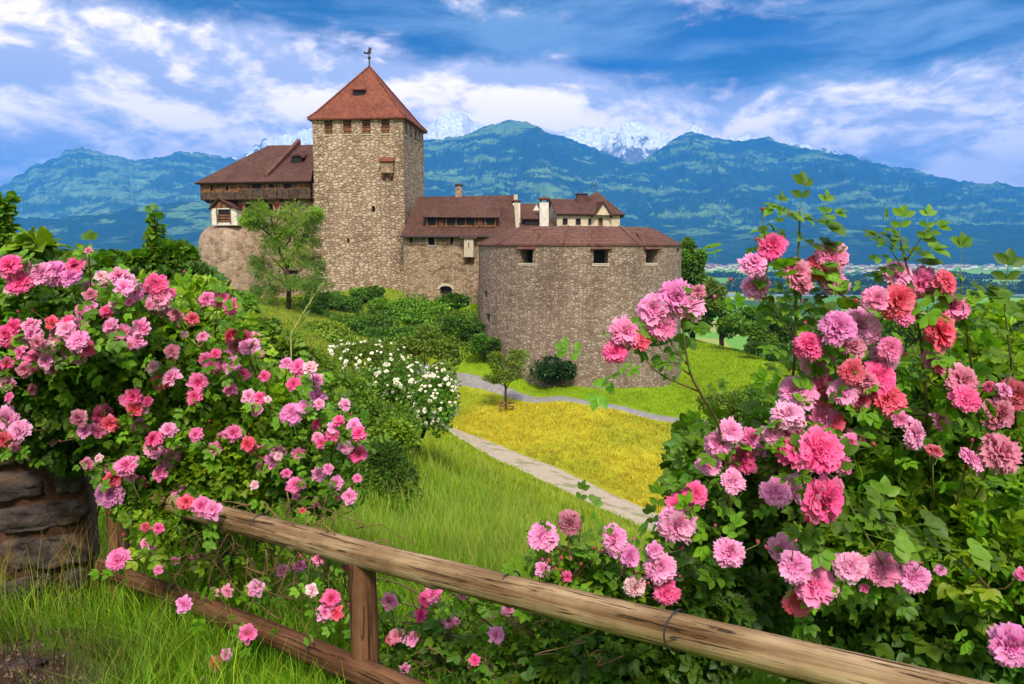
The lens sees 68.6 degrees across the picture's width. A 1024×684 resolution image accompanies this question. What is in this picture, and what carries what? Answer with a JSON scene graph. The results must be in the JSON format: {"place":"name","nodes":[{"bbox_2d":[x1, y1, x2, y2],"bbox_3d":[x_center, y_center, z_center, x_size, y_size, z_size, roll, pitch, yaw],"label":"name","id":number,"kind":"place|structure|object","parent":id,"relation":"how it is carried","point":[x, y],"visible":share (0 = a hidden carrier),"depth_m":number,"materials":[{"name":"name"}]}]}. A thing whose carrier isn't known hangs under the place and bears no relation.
{"place":"outdoors","nodes":[
{"label":"outdoors","id":0,"kind":"place"},
{"bbox_2d":[0,146,235,218],"bbox_3d":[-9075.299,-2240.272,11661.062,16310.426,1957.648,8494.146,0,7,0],"label":"mountain","id":1,"kind":"structure","parent":0,"point":[79,181],"depth_m":11533.16,"materials":[{"name":"blue stone"}]},
{"bbox_2d":[285,280,327,374],"bbox_3d":[-3.274,0.502,12.145,0.739,3.046,0.299,0,7,0],"label":"grass stalk","id":2,"kind":"object","parent":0,"point":[301,317],"depth_m":12.04,"materials":[{"name":"plant"}]},
{"bbox_2d":[0,285,1023,683],"bbox_3d":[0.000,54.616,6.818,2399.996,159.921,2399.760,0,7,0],"label":"ground","id":3,"kind":"structure","parent":0,"point":[530,389],"depth_m":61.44,"materials":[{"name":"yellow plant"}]},
{"bbox_2d":[0,657,47,670],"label":"rock","id":4,"kind":"object","parent":3,"relation":"on","point":[37,665],"visible":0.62,"depth_m":3.39,"materials":[{"name":"stone"}]},
{"bbox_2d":[0,190,59,257],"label":"tree","id":5,"kind":"object","parent":3,"relation":"on","point":[7,215],"visible":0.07,"depth_m":12.78,"materials":[{"name":"green plant"}]},
{"bbox_2d":[0,437,100,611],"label":"stone wall","id":6,"kind":"structure","parent":3,"relation":"on","point":[46,502],"depth_m":4.41,"materials":[{"name":"stone"}]},
{"bbox_2d":[44,627,76,636],"bbox_3d":[-2.354,1.528,3.914,0.191,0.060,0.105,0,7,0],"label":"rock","id":7,"kind":"object","parent":3,"relation":"on","point":[74,633],"visible":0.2,"depth_m":3.89,"materials":[{"name":"stone"}]},
{"bbox_2d":[0,226,123,281],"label":"elder bush","id":8,"kind":"object","parent":3,"relation":"on","point":[41,243],"visible":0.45,"depth_m":7.83,"materials":[{"name":"green plant"}]},
{"bbox_2d":[79,674,108,683],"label":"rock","id":9,"kind":"object","parent":3,"relation":"on","point":[93,679],"visible":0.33,"depth_m":3.25,"materials":[{"name":"stone"}]},
{"bbox_2d":[0,627,248,683],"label":"soil crumbs","id":10,"kind":"object","parent":3,"relation":"on","point":[58,657],"visible":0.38,"depth_m":3.49,"materials":[{"name":"brown soil"}]},
{"bbox_2d":[0,229,257,514],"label":"rose bush","id":11,"kind":"object","parent":3,"relation":"on","point":[69,330],"visible":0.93,"depth_m":3.71,"materials":[{"name":"pink plant"}]},
{"bbox_2d":[96,202,231,288],"bbox_3d":[-10.393,-1.295,21.435,4.163,5.410,3.054,0,7,0],"label":"garden tree","id":12,"kind":"object","parent":3,"relation":"on","point":[169,258],"visible":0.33,"depth_m":21.50,"materials":[{"name":"green plant"}]},
{"bbox_2d":[72,310,390,680],"bbox_3d":[-1.456,0.791,3.940,1.488,1.889,1.622,-3,8,-22],"label":"rose bush","id":13,"kind":"object","parent":3,"relation":"on","point":[261,435],"visible":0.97,"depth_m":3.86,"materials":[{"name":"pink plant"}]},
{"bbox_2d":[174,273,316,367],"bbox_3d":[-5.154,0.350,14.159,2.764,3.323,1.650,-3,8,-23],"label":"lime bush","id":14,"kind":"object","parent":3,"relation":"on","point":[271,327],"visible":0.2,"depth_m":13.88,"materials":[{"name":"green plant"}]},
{"bbox_2d":[235,197,334,309],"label":"ash tree","id":15,"kind":"object","parent":3,"relation":"on","point":[256,219],"visible":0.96,"depth_m":86.98,"materials":[{"name":"green plant"}]},
{"bbox_2d":[284,296,328,314],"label":"bank shrub","id":16,"kind":"object","parent":3,"relation":"on","point":[317,309],"visible":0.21,"depth_m":91.66,"materials":[{"name":"green plant"}]},
{"bbox_2d":[302,320,358,342],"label":"bank shrub","id":17,"kind":"object","parent":3,"relation":"on","point":[332,331],"visible":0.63,"depth_m":79.37,"materials":[{"name":"green plant"}]},
{"bbox_2d":[303,290,363,311],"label":"bank shrub","id":18,"kind":"object","parent":3,"relation":"on","point":[341,302],"visible":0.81,"depth_m":94.66,"materials":[{"name":"green plant"}]},
{"bbox_2d":[256,348,423,457],"bbox_3d":[-3.385,1.393,15.356,2.714,2.372,4.631,-6,9,-41],"label":"meadow bush","id":19,"kind":"object","parent":3,"relation":"on","point":[399,426],"visible":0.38,"depth_m":15.00,"materials":[{"name":"green plant"}]},
{"bbox_2d":[326,303,399,332],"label":"bank shrub","id":20,"kind":"object","parent":3,"relation":"on","point":[362,321],"visible":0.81,"depth_m":89.16,"materials":[{"name":"green plant"}]},
{"bbox_2d":[347,285,385,300],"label":"bank shrub","id":21,"kind":"object","parent":3,"relation":"on","point":[369,293],"visible":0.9,"depth_m":97.74,"materials":[{"name":"green plant"}]},
{"bbox_2d":[342,437,425,509],"bbox_3d":[-1.749,1.887,9.989,1.216,1.244,0.832,0,7,0],"label":"shaded bush","id":22,"kind":"object","parent":3,"relation":"on","point":[384,459],"visible":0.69,"depth_m":9.89,"materials":[{"name":"green plant"}]},
{"bbox_2d":[325,335,461,457],"bbox_3d":[-3.220,1.548,19.569,5.604,3.229,2.895,5,9,35],"label":"rose bush","id":23,"kind":"object","parent":3,"relation":"on","point":[392,380],"visible":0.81,"depth_m":18.68,"materials":[{"name":"green plant"}]},
{"bbox_2d":[359,324,429,346],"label":"bank shrub","id":24,"kind":"object","parent":3,"relation":"on","point":[381,331],"visible":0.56,"depth_m":82.70,"materials":[{"name":"green plant"}]},
{"bbox_2d":[367,292,430,315],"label":"bank shrub","id":25,"kind":"object","parent":3,"relation":"on","point":[384,304],"visible":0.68,"depth_m":94.83,"materials":[{"name":"green plant"}]},
{"bbox_2d":[392,323,468,371],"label":"olive shrub","id":26,"kind":"object","parent":3,"relation":"on","point":[443,347],"visible":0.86,"depth_m":65.85,"materials":[{"name":"green plant"}]},
{"bbox_2d":[391,298,475,325],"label":"bank shrub","id":27,"kind":"object","parent":3,"relation":"on","point":[421,315],"visible":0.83,"depth_m":91.09,"materials":[{"name":"green plant"}]},
{"bbox_2d":[194,48,682,388],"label":"castle","id":28,"kind":"structure","parent":3,"relation":"on","point":[540,280],"depth_m":101.48,"materials":[{"name":"stone"}]},
{"bbox_2d":[434,292,471,311],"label":"bank shrub","id":29,"kind":"object","parent":3,"relation":"on","point":[449,298],"visible":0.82,"depth_m":94.01,"materials":[{"name":"green plant"}]},
{"bbox_2d":[434,312,484,342],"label":"bank shrub","id":30,"kind":"object","parent":3,"relation":"on","point":[469,327],"visible":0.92,"depth_m":87.35,"materials":[{"name":"green plant"}]},
{"bbox_2d":[465,331,501,361],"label":"bank shrub","id":31,"kind":"object","parent":3,"relation":"on","point":[483,343],"visible":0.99,"depth_m":83.41,"materials":[{"name":"green plant"}]},
{"bbox_2d":[482,348,529,408],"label":"fruit tree","id":32,"kind":"object","parent":3,"relation":"on","point":[495,360],"visible":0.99,"depth_m":71.50,"materials":[{"name":"green plant"}]},
{"bbox_2d":[499,402,513,410],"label":"wooden bench","id":33,"kind":"object","parent":3,"relation":"on","point":[506,403],"visible":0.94,"depth_m":71.73,"materials":[{"name":"brown wood"}]},
{"bbox_2d":[289,531,746,683],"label":"rose bush","id":34,"kind":"object","parent":3,"relation":"on","point":[503,668],"visible":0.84,"depth_m":2.99,"materials":[{"name":"green plant"}]},
{"bbox_2d":[92,488,994,683],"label":"wooden fence","id":35,"kind":"object","parent":3,"relation":"on","point":[802,661],"visible":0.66,"depth_m":2.54,"materials":[{"name":"wood"}]},
{"bbox_2d":[158,492,646,682],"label":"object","id":36,"kind":"object","parent":35,"relation":"attached to","point":[328,567],"visible":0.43,"depth_m":3.29,"materials":[{"name":"green plant"}]},
{"bbox_2d":[528,354,577,387],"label":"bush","id":37,"kind":"object","parent":3,"relation":"on","point":[563,370],"visible":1,"depth_m":78.83,"materials":[{"name":"green plant"}]},
{"bbox_2d":[502,479,761,683],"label":"rose bush","id":38,"kind":"object","parent":3,"relation":"on","point":[657,574],"visible":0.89,"depth_m":2.46,"materials":[{"name":"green plant"}]},
{"bbox_2d":[659,417,708,551],"bbox_3d":[3.491,2.911,12.936,2.195,3.318,1.443,0,7,0],"label":"round bush","id":39,"kind":"object","parent":3,"relation":"on","point":[673,430],"visible":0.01,"depth_m":12.76,"materials":[{"name":"green plant"}]},
{"bbox_2d":[679,236,725,337],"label":"broadleaf tree","id":40,"kind":"object","parent":3,"relation":"on","point":[693,263],"visible":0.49,"depth_m":110.32,"materials":[{"name":"green plant"}]},
{"bbox_2d":[701,276,744,346],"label":"broadleaf tree","id":41,"kind":"object","parent":3,"relation":"on","point":[711,285],"visible":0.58,"depth_m":107.54,"materials":[{"name":"green plant"}]},
{"bbox_2d":[696,379,779,438],"bbox_3d":[15.114,5.903,45.067,8.235,7.585,3.932,0,7,0],"label":"bush","id":42,"kind":"object","parent":3,"relation":"on","point":[728,401],"visible":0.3,"depth_m":44.49,"materials":[{"name":"green plant"}]},
{"bbox_2d":[719,305,783,353],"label":"hillside tree","id":43,"kind":"object","parent":3,"relation":"on","point":[748,327],"visible":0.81,"depth_m":97.16,"materials":[{"name":"green plant"}]},
{"bbox_2d":[743,341,792,361],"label":"hedge bush","id":44,"kind":"object","parent":3,"relation":"on","point":[751,346],"visible":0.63,"depth_m":90.32,"materials":[{"name":"green plant"}]},
{"bbox_2d":[755,297,805,345],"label":"hillside tree","id":45,"kind":"object","parent":3,"relation":"on","point":[782,332],"visible":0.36,"depth_m":95.72,"materials":[{"name":"green plant"}]},
{"bbox_2d":[554,170,1023,683],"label":"rose bush","id":46,"kind":"object","parent":3,"relation":"on","point":[861,496],"visible":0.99,"depth_m":2.39,"materials":[{"name":"pink plant"}]},
{"bbox_2d":[877,317,893,335],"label":"hillside tree","id":47,"kind":"object","parent":3,"relation":"on","point":[885,326],"visible":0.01,"depth_m":96.43,"materials":[{"name":"green plant"}]},
{"bbox_2d":[883,311,924,375],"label":"hillside tree","id":48,"kind":"object","parent":3,"relation":"on","point":[911,329],"visible":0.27,"depth_m":95.61,"materials":[{"name":"green plant"}]},
{"bbox_2d":[915,307,933,355],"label":"hillside tree","id":49,"kind":"object","parent":3,"relation":"on","point":[930,309],"visible":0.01,"depth_m":98.72,"materials":[{"name":"green plant"}]},
{"bbox_2d":[971,303,1011,347],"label":"hillside tree","id":50,"kind":"object","parent":3,"relation":"on","point":[973,309],"visible":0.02,"depth_m":96.91,"materials":[{"name":"green plant"}]},
{"bbox_2d":[998,312,1023,345],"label":"hillside tree","id":51,"kind":"object","parent":3,"relation":"on","point":[1016,327],"visible":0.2,"depth_m":96.41,"materials":[{"name":"green plant"}]},
{"bbox_2d":[0,0,1023,186],"label":"sky","id":52,"kind":"structure","parent":0,"point":[934,87],"materials":[{"name":"blue"}]},
{"bbox_2d":[13,199,1023,265],"bbox_3d":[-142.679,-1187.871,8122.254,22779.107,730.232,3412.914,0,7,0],"label":"forested foothills","id":53,"kind":"structure","parent":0,"point":[123,230],"depth_m":7407.51,"materials":[{"name":"blue plant"}]},
{"bbox_2d":[446,426,657,530],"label":"gravel path","id":54,"kind":"structure","parent":0,"point":[564,480],"depth_m":43.46,"materials":[{"name":"beige gravel"}]},
{"bbox_2d":[226,111,882,163],"bbox_3d":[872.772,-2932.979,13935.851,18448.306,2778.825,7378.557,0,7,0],"label":"snowy mountains","id":55,"kind":"structure","parent":0,"point":[634,142],"depth_m":13868.80,"materials":[{"name":"white snow"}]},
{"bbox_2d":[410,362,742,423],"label":"road","id":56,"kind":"structure","parent":0,"point":[471,380],"depth_m":76.41,"materials":[{"name":"gravel"}]},
{"bbox_2d":[424,119,759,230],"bbox_3d":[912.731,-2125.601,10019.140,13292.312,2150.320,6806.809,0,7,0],"label":"central mountain","id":57,"kind":"structure","parent":0,"point":[527,162],"depth_m":10249.25,"materials":[{"name":"blue stone"}]},
{"bbox_2d":[620,131,1023,229],"bbox_3d":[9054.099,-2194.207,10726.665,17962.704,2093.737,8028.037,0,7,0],"label":"mountain","id":58,"kind":"structure","parent":0,"point":[701,180],"depth_m":10283.64,"materials":[{"name":"blue stone"}]},
{"bbox_2d":[681,266,1023,376],"bbox_3d":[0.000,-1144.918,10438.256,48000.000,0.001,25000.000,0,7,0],"label":"valley floor","id":59,"kind":"structure","parent":0,"point":[737,341],"depth_m":2012.52,"materials":[{"name":"green plant"}]},
{"bbox_2d":[843,269,851,272],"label":"village house","id":60,"kind":"structure","parent":59,"relation":"on","point":[847,270],"depth_m":4479.47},
{"bbox_2d":[706,270,1023,294],"bbox_3d":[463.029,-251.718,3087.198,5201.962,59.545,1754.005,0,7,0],"label":"valley wood","id":61,"kind":"object","parent":59,"relation":"on","point":[1018,288],"visible":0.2,"depth_m":2777.18,"materials":[{"name":"green plant"}]},
{"bbox_2d":[726,294,1023,296],"bbox_3d":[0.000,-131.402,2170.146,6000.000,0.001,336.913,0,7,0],"label":"river","id":62,"kind":"structure","parent":0,"point":[731,295],"depth_m":2222.05,"materials":[{"name":"blue liquid"}]}
]}

